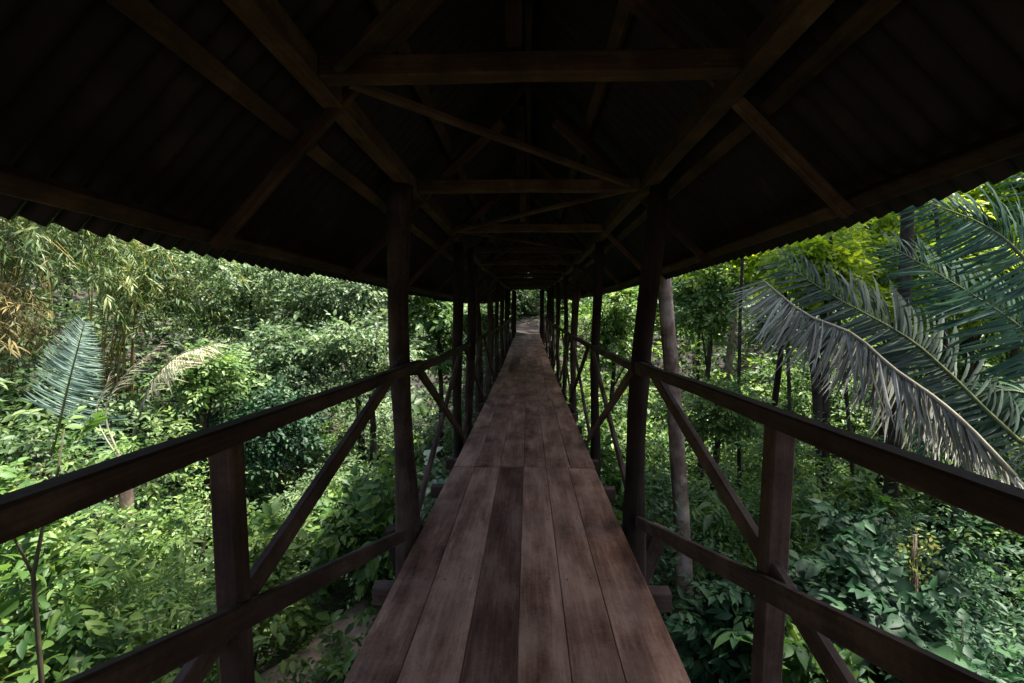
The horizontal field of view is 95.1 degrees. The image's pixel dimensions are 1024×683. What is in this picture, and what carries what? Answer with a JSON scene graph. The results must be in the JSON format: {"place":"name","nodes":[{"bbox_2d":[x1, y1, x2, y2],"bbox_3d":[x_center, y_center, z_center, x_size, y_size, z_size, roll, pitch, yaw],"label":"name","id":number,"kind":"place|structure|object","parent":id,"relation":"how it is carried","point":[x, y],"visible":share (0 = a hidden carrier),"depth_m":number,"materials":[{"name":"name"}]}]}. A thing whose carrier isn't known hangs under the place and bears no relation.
{"place":"outdoors","nodes":[
{"label":"outdoors","id":0,"kind":"place"},
{"bbox_2d":[255,598,381,682],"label":"stream bank path","id":1,"kind":"structure","parent":0,"point":[311,651],"depth_m":5.57,"materials":[{"name":"soil"}]},
{"bbox_2d":[0,246,1023,682],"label":"ground","id":2,"kind":"structure","parent":0,"point":[416,382],"depth_m":14.05,"materials":[{"name":"brown soil"}]},
{"bbox_2d":[0,264,62,372],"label":"bamboo clump","id":3,"kind":"object","parent":2,"relation":"on","point":[18,319],"visible":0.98,"depth_m":8.18,"materials":[{"name":"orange plant"}]},
{"bbox_2d":[1,217,78,351],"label":"bamboo clump","id":4,"kind":"object","parent":2,"relation":"on","point":[44,284],"depth_m":11.86,"materials":[{"name":"green plant"}]},
{"bbox_2d":[0,455,117,611],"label":"leafy shrub","id":5,"kind":"object","parent":2,"relation":"on","point":[8,478],"visible":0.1,"depth_m":4.93,"materials":[{"name":"green plant"}]},
{"bbox_2d":[13,406,109,682],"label":"sapling","id":6,"kind":"object","parent":2,"relation":"on","point":[97,420],"visible":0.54,"depth_m":2.53,"materials":[{"name":"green plant"}]},
{"bbox_2d":[3,315,133,481],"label":"palm tree","id":7,"kind":"object","parent":2,"relation":"on","point":[68,356],"visible":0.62,"depth_m":6.64,"materials":[{"name":"green plant"}]},
{"bbox_2d":[0,219,137,312],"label":"clump","id":8,"kind":"object","parent":2,"relation":"on","point":[64,270],"visible":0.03,"depth_m":14.44,"materials":[{"name":"green plant"}]},
{"bbox_2d":[0,503,158,682],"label":"leafy shrub","id":9,"kind":"object","parent":2,"relation":"on","point":[52,621],"visible":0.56,"depth_m":3.27,"materials":[{"name":"green plant"}]},
{"bbox_2d":[0,216,173,394],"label":"bamboo clump","id":10,"kind":"object","parent":2,"relation":"on","point":[34,238],"visible":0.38,"depth_m":8.77,"materials":[{"name":"green plant"}]},
{"bbox_2d":[0,598,175,682],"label":"leafy shrub","id":11,"kind":"object","parent":2,"relation":"on","point":[57,657],"visible":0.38,"depth_m":3.07,"materials":[{"name":"green plant"}]},
{"bbox_2d":[0,406,211,647],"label":"leafy shrub","id":12,"kind":"object","parent":2,"relation":"on","point":[171,523],"visible":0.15,"depth_m":5.25,"materials":[{"name":"green plant"}]},
{"bbox_2d":[114,237,125,356],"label":"forest tree","id":13,"kind":"object","parent":2,"relation":"on","point":[116,326],"depth_m":13.31,"materials":[{"name":"green plant"}]},
{"bbox_2d":[51,426,214,674],"bbox_3d":[-3.984,2.534,5.350,1.503,2.949,1.837,0,3,2],"label":"leafy shrub","id":14,"kind":"object","parent":2,"relation":"on","point":[179,516],"visible":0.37,"depth_m":5.26,"materials":[{"name":"green plant"}]},
{"bbox_2d":[0,515,268,682],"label":"leafy shrub","id":15,"kind":"object","parent":2,"relation":"on","point":[137,584],"visible":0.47,"depth_m":3.58,"materials":[{"name":"green plant"}]},
{"bbox_2d":[42,223,251,415],"bbox_3d":[-7.482,-0.676,9.911,3.295,4.740,3.059,-3,4,-38],"label":"bamboo clump","id":16,"kind":"object","parent":2,"relation":"on","point":[139,291],"visible":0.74,"depth_m":9.63,"materials":[{"name":"green plant"}]},
{"bbox_2d":[93,342,228,584],"bbox_3d":[-4.472,1.843,6.158,2.306,3.700,0.694,1,4,22],"label":"young palm","id":17,"kind":"object","parent":2,"relation":"on","point":[127,498],"visible":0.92,"depth_m":6.05,"materials":[{"name":"green plant"}]},
{"bbox_2d":[106,247,255,349],"bbox_3d":[-8.659,-0.514,12.887,3.799,4.738,3.013,-3,4,-38],"label":"clump","id":18,"kind":"object","parent":2,"relation":"on","point":[165,309],"visible":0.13,"depth_m":12.46,"materials":[{"name":"green plant"}]},
{"bbox_2d":[131,334,268,547],"bbox_3d":[-4.986,1.742,7.537,1.872,3.753,1.711,0,3,2],"label":"broadleaf tree","id":19,"kind":"object","parent":2,"relation":"on","point":[201,382],"visible":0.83,"depth_m":7.32,"materials":[{"name":"green plant"}]},
{"bbox_2d":[148,251,335,445],"bbox_3d":[-6.346,0.266,11.251,3.651,5.111,4.119,-3,4,-41],"label":"broadleaf tree","id":20,"kind":"object","parent":2,"relation":"on","point":[229,296],"visible":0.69,"depth_m":10.78,"materials":[{"name":"green plant"}]},
{"bbox_2d":[172,495,322,668],"bbox_3d":[-2.761,2.783,5.279,1.607,2.154,1.369,1,3,16],"label":"leafy shrub","id":21,"kind":"object","parent":2,"relation":"on","point":[268,523],"visible":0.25,"depth_m":5.12,"materials":[{"name":"green plant"}]},
{"bbox_2d":[0,283,523,682],"bbox_3d":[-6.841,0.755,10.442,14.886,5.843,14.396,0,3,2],"label":"undergrowth","id":22,"kind":"object","parent":2,"relation":"on","point":[423,410],"visible":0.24,"depth_m":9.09,"materials":[{"name":"green plant"}]},
{"bbox_2d":[256,266,270,406],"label":"forest tree","id":23,"kind":"object","parent":2,"relation":"on","point":[263,307],"depth_m":12.89,"materials":[{"name":"green plant"}]},
{"bbox_2d":[191,375,336,514],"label":"broadleaf tree","id":24,"kind":"object","parent":2,"relation":"on","point":[267,450],"visible":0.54,"depth_m":7.94,"materials":[{"name":"green plant"}]},
{"bbox_2d":[0,236,529,464],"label":"distant forest","id":25,"kind":"object","parent":2,"relation":"on","point":[69,316],"visible":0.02,"depth_m":13.72,"materials":[{"name":"green plant"}]},
{"bbox_2d":[210,260,331,392],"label":"broadleaf tree","id":26,"kind":"object","parent":2,"relation":"on","point":[282,291],"visible":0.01,"depth_m":15.60,"materials":[{"name":"green plant"}]},
{"bbox_2d":[182,314,372,490],"bbox_3d":[-4.539,1.504,9.357,3.323,4.100,2.951,0,3,2],"label":"broadleaf tree","id":27,"kind":"object","parent":2,"relation":"on","point":[282,359],"visible":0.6,"depth_m":9.01,"materials":[{"name":"green plant"}]},
{"bbox_2d":[263,473,346,563],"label":"leafy shrub","id":28,"kind":"object","parent":2,"relation":"on","point":[305,525],"visible":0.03,"depth_m":7.68,"materials":[{"name":"green plant"}]},
{"bbox_2d":[264,453,373,567],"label":"leafy shrub","id":29,"kind":"object","parent":2,"relation":"on","point":[297,497],"visible":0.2,"depth_m":7.03,"materials":[{"name":"green plant"}]},
{"bbox_2d":[281,275,429,465],"bbox_3d":[-3.820,0.603,11.697,3.199,5.844,3.091,2,4,37],"label":"broadleaf tree","id":30,"kind":"object","parent":2,"relation":"on","point":[353,295],"visible":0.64,"depth_m":10.99,"materials":[{"name":"green plant"}]},
{"bbox_2d":[294,306,427,478],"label":"broadleaf tree","id":31,"kind":"object","parent":2,"relation":"on","point":[338,333],"visible":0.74,"depth_m":9.11,"materials":[{"name":"green plant"}]},
{"bbox_2d":[298,445,438,614],"bbox_3d":[-2.022,2.613,6.536,1.940,2.226,1.811,1,4,23],"label":"leafy shrub","id":32,"kind":"object","parent":2,"relation":"on","point":[370,506],"visible":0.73,"depth_m":6.27,"materials":[{"name":"green plant"}]},
{"bbox_2d":[416,447,447,520],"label":"pale leaved plant","id":33,"kind":"object","parent":2,"relation":"on","point":[438,480],"visible":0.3,"depth_m":8.40,"materials":[{"name":"green plant"}]},
{"bbox_2d":[383,290,483,474],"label":"broadleaf tree","id":34,"kind":"object","parent":2,"relation":"on","point":[435,317],"visible":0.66,"depth_m":11.61,"materials":[{"name":"green plant"}]},
{"bbox_2d":[428,303,498,402],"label":"broadleaf tree","id":35,"kind":"object","parent":2,"relation":"on","point":[484,325],"visible":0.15,"depth_m":14.80,"materials":[{"name":"green plant"}]},
{"bbox_2d":[67,236,918,372],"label":"distant forest","id":36,"kind":"object","parent":2,"relation":"on","point":[590,299],"visible":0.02,"depth_m":26.31,"materials":[{"name":"green plant"}]},
{"bbox_2d":[0,0,1023,682],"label":"covered footbridge","id":37,"kind":"object","parent":2,"relation":"on","point":[472,154],"visible":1,"depth_m":2.10,"materials":[{"name":"black wood"}]},
{"bbox_2d":[483,277,546,318],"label":"broadleaf tree","id":38,"kind":"object","parent":2,"relation":"on","point":[528,300],"visible":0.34,"depth_m":33.13,"materials":[{"name":"green plant"}]},
{"bbox_2d":[560,300,563,322],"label":"forest tree","id":39,"kind":"object","parent":2,"relation":"on","point":[561,308],"depth_m":29.68,"materials":[{"name":"green plant"}]},
{"bbox_2d":[570,286,662,448],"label":"broadleaf tree","id":40,"kind":"object","parent":2,"relation":"on","point":[617,325],"visible":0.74,"depth_m":12.60,"materials":[{"name":"green plant"}]},
{"bbox_2d":[588,433,663,534],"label":"leafy shrub","id":41,"kind":"object","parent":2,"relation":"on","point":[613,478],"visible":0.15,"depth_m":6.95,"materials":[{"name":"green plant"}]},
{"bbox_2d":[658,275,695,660],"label":"forest tree","id":42,"kind":"object","parent":2,"relation":"on","point":[675,433],"visible":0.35,"depth_m":5.57,"materials":[{"name":"brown plant"}]},
{"bbox_2d":[606,267,774,413],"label":"broadleaf tree","id":43,"kind":"object","parent":2,"relation":"on","point":[657,321],"visible":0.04,"depth_m":18.89,"materials":[{"name":"green plant"}]},
{"bbox_2d":[657,263,759,510],"bbox_3d":[4.582,1.237,10.919,2.373,6.665,2.135,0,3,2],"label":"broadleaf tree","id":44,"kind":"object","parent":2,"relation":"on","point":[706,308],"visible":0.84,"depth_m":10.51,"materials":[{"name":"green plant"}]},
{"bbox_2d":[647,375,775,506],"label":"broadleaf tree","id":45,"kind":"object","parent":2,"relation":"on","point":[717,416],"visible":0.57,"depth_m":8.64,"materials":[{"name":"green plant"}]},
{"bbox_2d":[722,270,739,451],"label":"forest tree","id":46,"kind":"object","parent":2,"relation":"on","point":[729,360],"depth_m":16.54,"materials":[{"name":"brown plant"}]},
{"bbox_2d":[657,454,805,595],"bbox_3d":[2.998,2.819,6.495,1.964,2.737,2.262,0,3,2],"label":"leafy shrub","id":47,"kind":"object","parent":2,"relation":"on","point":[716,535],"visible":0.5,"depth_m":6.23,"materials":[{"name":"green plant"}]},
{"bbox_2d":[661,572,806,682],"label":"leafy shrub","id":48,"kind":"object","parent":2,"relation":"on","point":[722,612],"visible":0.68,"depth_m":4.76,"materials":[{"name":"green plant"}]},
{"bbox_2d":[737,258,743,496],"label":"forest tree","id":49,"kind":"object","parent":2,"relation":"on","point":[739,364],"visible":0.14,"depth_m":9.38,"materials":[{"name":"brown plant"}]},
{"bbox_2d":[671,228,867,405],"bbox_3d":[5.997,0.449,11.276,4.868,7.693,3.115,0,3,2],"label":"broadleaf tree","id":50,"kind":"object","parent":2,"relation":"on","point":[748,272],"visible":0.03,"depth_m":10.95,"materials":[{"name":"green plant"}]},
{"bbox_2d":[520,441,1023,682],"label":"undergrowth","id":51,"kind":"object","parent":2,"relation":"on","point":[711,546],"visible":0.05,"depth_m":6.11,"materials":[{"name":"green plant"}]},
{"bbox_2d":[529,181,1023,560],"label":"distant forest","id":52,"kind":"object","parent":2,"relation":"on","point":[586,307],"visible":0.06,"depth_m":18.65,"materials":[{"name":"green plant"}]},
{"bbox_2d":[729,427,844,580],"bbox_3d":[4.181,2.795,7.104,1.885,3.268,2.022,0,3,2],"label":"leafy shrub","id":53,"kind":"object","parent":2,"relation":"on","point":[802,497],"visible":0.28,"depth_m":6.88,"materials":[{"name":"green plant"}]},
{"bbox_2d":[783,291,793,571],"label":"forest tree","id":54,"kind":"object","parent":2,"relation":"on","point":[789,405],"visible":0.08,"depth_m":9.04,"materials":[{"name":"brown plant"}]},
{"bbox_2d":[560,346,1023,644],"bbox_3d":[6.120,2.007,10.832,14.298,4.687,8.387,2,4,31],"label":"undergrowth","id":55,"kind":"object","parent":2,"relation":"on","point":[744,467],"visible":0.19,"depth_m":10.76,"materials":[{"name":"green plant"}]},
{"bbox_2d":[735,614,883,682],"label":"leafy shrub","id":56,"kind":"object","parent":2,"relation":"on","point":[800,662],"visible":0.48,"depth_m":4.01,"materials":[{"name":"green plant"}]},
{"bbox_2d":[736,285,882,380],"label":"broadleaf tree","id":57,"kind":"object","parent":2,"relation":"on","point":[759,326],"visible":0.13,"depth_m":17.20,"materials":[{"name":"green plant"}]},
{"bbox_2d":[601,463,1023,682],"bbox_3d":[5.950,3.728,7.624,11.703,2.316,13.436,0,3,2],"label":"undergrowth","id":58,"kind":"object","parent":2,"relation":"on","point":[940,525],"visible":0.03,"depth_m":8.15,"materials":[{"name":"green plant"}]},
{"bbox_2d":[803,301,828,515],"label":"forest tree","id":59,"kind":"object","parent":2,"relation":"on","point":[816,398],"visible":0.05,"depth_m":9.81,"materials":[{"name":"brown plant"}]},
{"bbox_2d":[738,219,898,513],"bbox_3d":[5.843,1.155,8.817,2.606,7.376,2.258,0,3,2],"label":"broadleaf tree","id":60,"kind":"object","parent":2,"relation":"on","point":[816,250],"visible":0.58,"depth_m":8.29,"materials":[{"name":"green plant"}]},
{"bbox_2d":[746,498,925,682],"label":"leafy shrub","id":61,"kind":"object","parent":2,"relation":"on","point":[821,507],"visible":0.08,"depth_m":5.26,"materials":[{"name":"green plant"}]},
{"bbox_2d":[828,230,855,486],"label":"forest tree","id":62,"kind":"object","parent":2,"relation":"on","point":[852,469],"visible":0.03,"depth_m":8.29,"materials":[{"name":"brown plant"}]},
{"bbox_2d":[741,345,945,446],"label":"broadleaf tree","id":63,"kind":"object","parent":2,"relation":"on","point":[797,381],"visible":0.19,"depth_m":11.99,"materials":[{"name":"green plant"}]},
{"bbox_2d":[791,464,923,584],"bbox_3d":[5.486,3.227,7.890,2.120,2.812,2.134,3,5,43],"label":"leafy shrub","id":64,"kind":"object","parent":2,"relation":"on","point":[854,495],"visible":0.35,"depth_m":7.55,"materials":[{"name":"green plant"}]},
{"bbox_2d":[727,174,1023,488],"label":"palm tree","id":65,"kind":"object","parent":2,"relation":"on","point":[993,406],"visible":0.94,"depth_m":5.18,"materials":[{"name":"green plant"}]},
{"bbox_2d":[877,205,914,566],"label":"forest tree","id":66,"kind":"object","parent":2,"relation":"on","point":[906,233],"visible":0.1,"depth_m":7.19,"materials":[{"name":"brown plant"}]},
{"bbox_2d":[788,523,1023,682],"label":"leafy shrub","id":67,"kind":"object","parent":2,"relation":"on","point":[868,579],"visible":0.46,"depth_m":4.37,"materials":[{"name":"green plant"}]},
{"bbox_2d":[896,518,942,635],"bbox_3d":[4.289,3.373,5.035,0.557,2.947,0.589,3,5,44],"label":"vine clad trunk","id":68,"kind":"object","parent":2,"relation":"on","point":[914,575],"visible":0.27,"depth_m":4.98,"materials":[{"name":"green plant"}]},
{"bbox_2d":[832,480,1023,676],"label":"leafy shrub","id":69,"kind":"object","parent":2,"relation":"on","point":[947,561],"visible":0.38,"depth_m":6.14,"materials":[{"name":"green plant"}]},
{"bbox_2d":[834,190,1023,491],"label":"broadleaf tree","id":70,"kind":"object","parent":2,"relation":"on","point":[885,222],"visible":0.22,"depth_m":8.81,"materials":[{"name":"green plant"}]},
{"bbox_2d":[928,206,941,531],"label":"forest tree","id":71,"kind":"object","parent":2,"relation":"on","point":[939,360],"visible":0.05,"depth_m":9.17,"materials":[{"name":"brown plant"}]},
{"bbox_2d":[864,503,1023,682],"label":"leafy shrub","id":72,"kind":"object","parent":2,"relation":"on","point":[1005,644],"visible":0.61,"depth_m":3.73,"materials":[{"name":"green plant"}]},
{"bbox_2d":[869,215,1023,535],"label":"broadleaf tree","id":73,"kind":"object","parent":2,"relation":"on","point":[973,366],"visible":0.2,"depth_m":8.54,"materials":[{"name":"green plant"}]},
{"bbox_2d":[932,199,960,559],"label":"forest tree","id":74,"kind":"object","parent":2,"relation":"on","point":[946,343],"visible":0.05,"depth_m":7.93,"materials":[{"name":"brown plant"}]},
{"bbox_2d":[886,275,1023,463],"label":"broadleaf tree","id":75,"kind":"object","parent":2,"relation":"on","point":[991,361],"visible":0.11,"depth_m":10.43,"materials":[{"name":"green plant"}]},
{"bbox_2d":[924,622,1000,682],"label":"leafy shrub","id":76,"kind":"object","parent":2,"relation":"on","point":[943,650],"visible":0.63,"depth_m":3.01,"materials":[{"name":"green plant"}]},
{"bbox_2d":[952,172,1023,473],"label":"broadleaf tree","id":77,"kind":"object","parent":2,"relation":"on","point":[977,192],"visible":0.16,"depth_m":8.76,"materials":[{"name":"green plant"}]},
{"bbox_2d":[516,311,588,333],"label":"path","id":78,"kind":"structure","parent":0,"point":[529,327],"depth_m":29.66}
]}

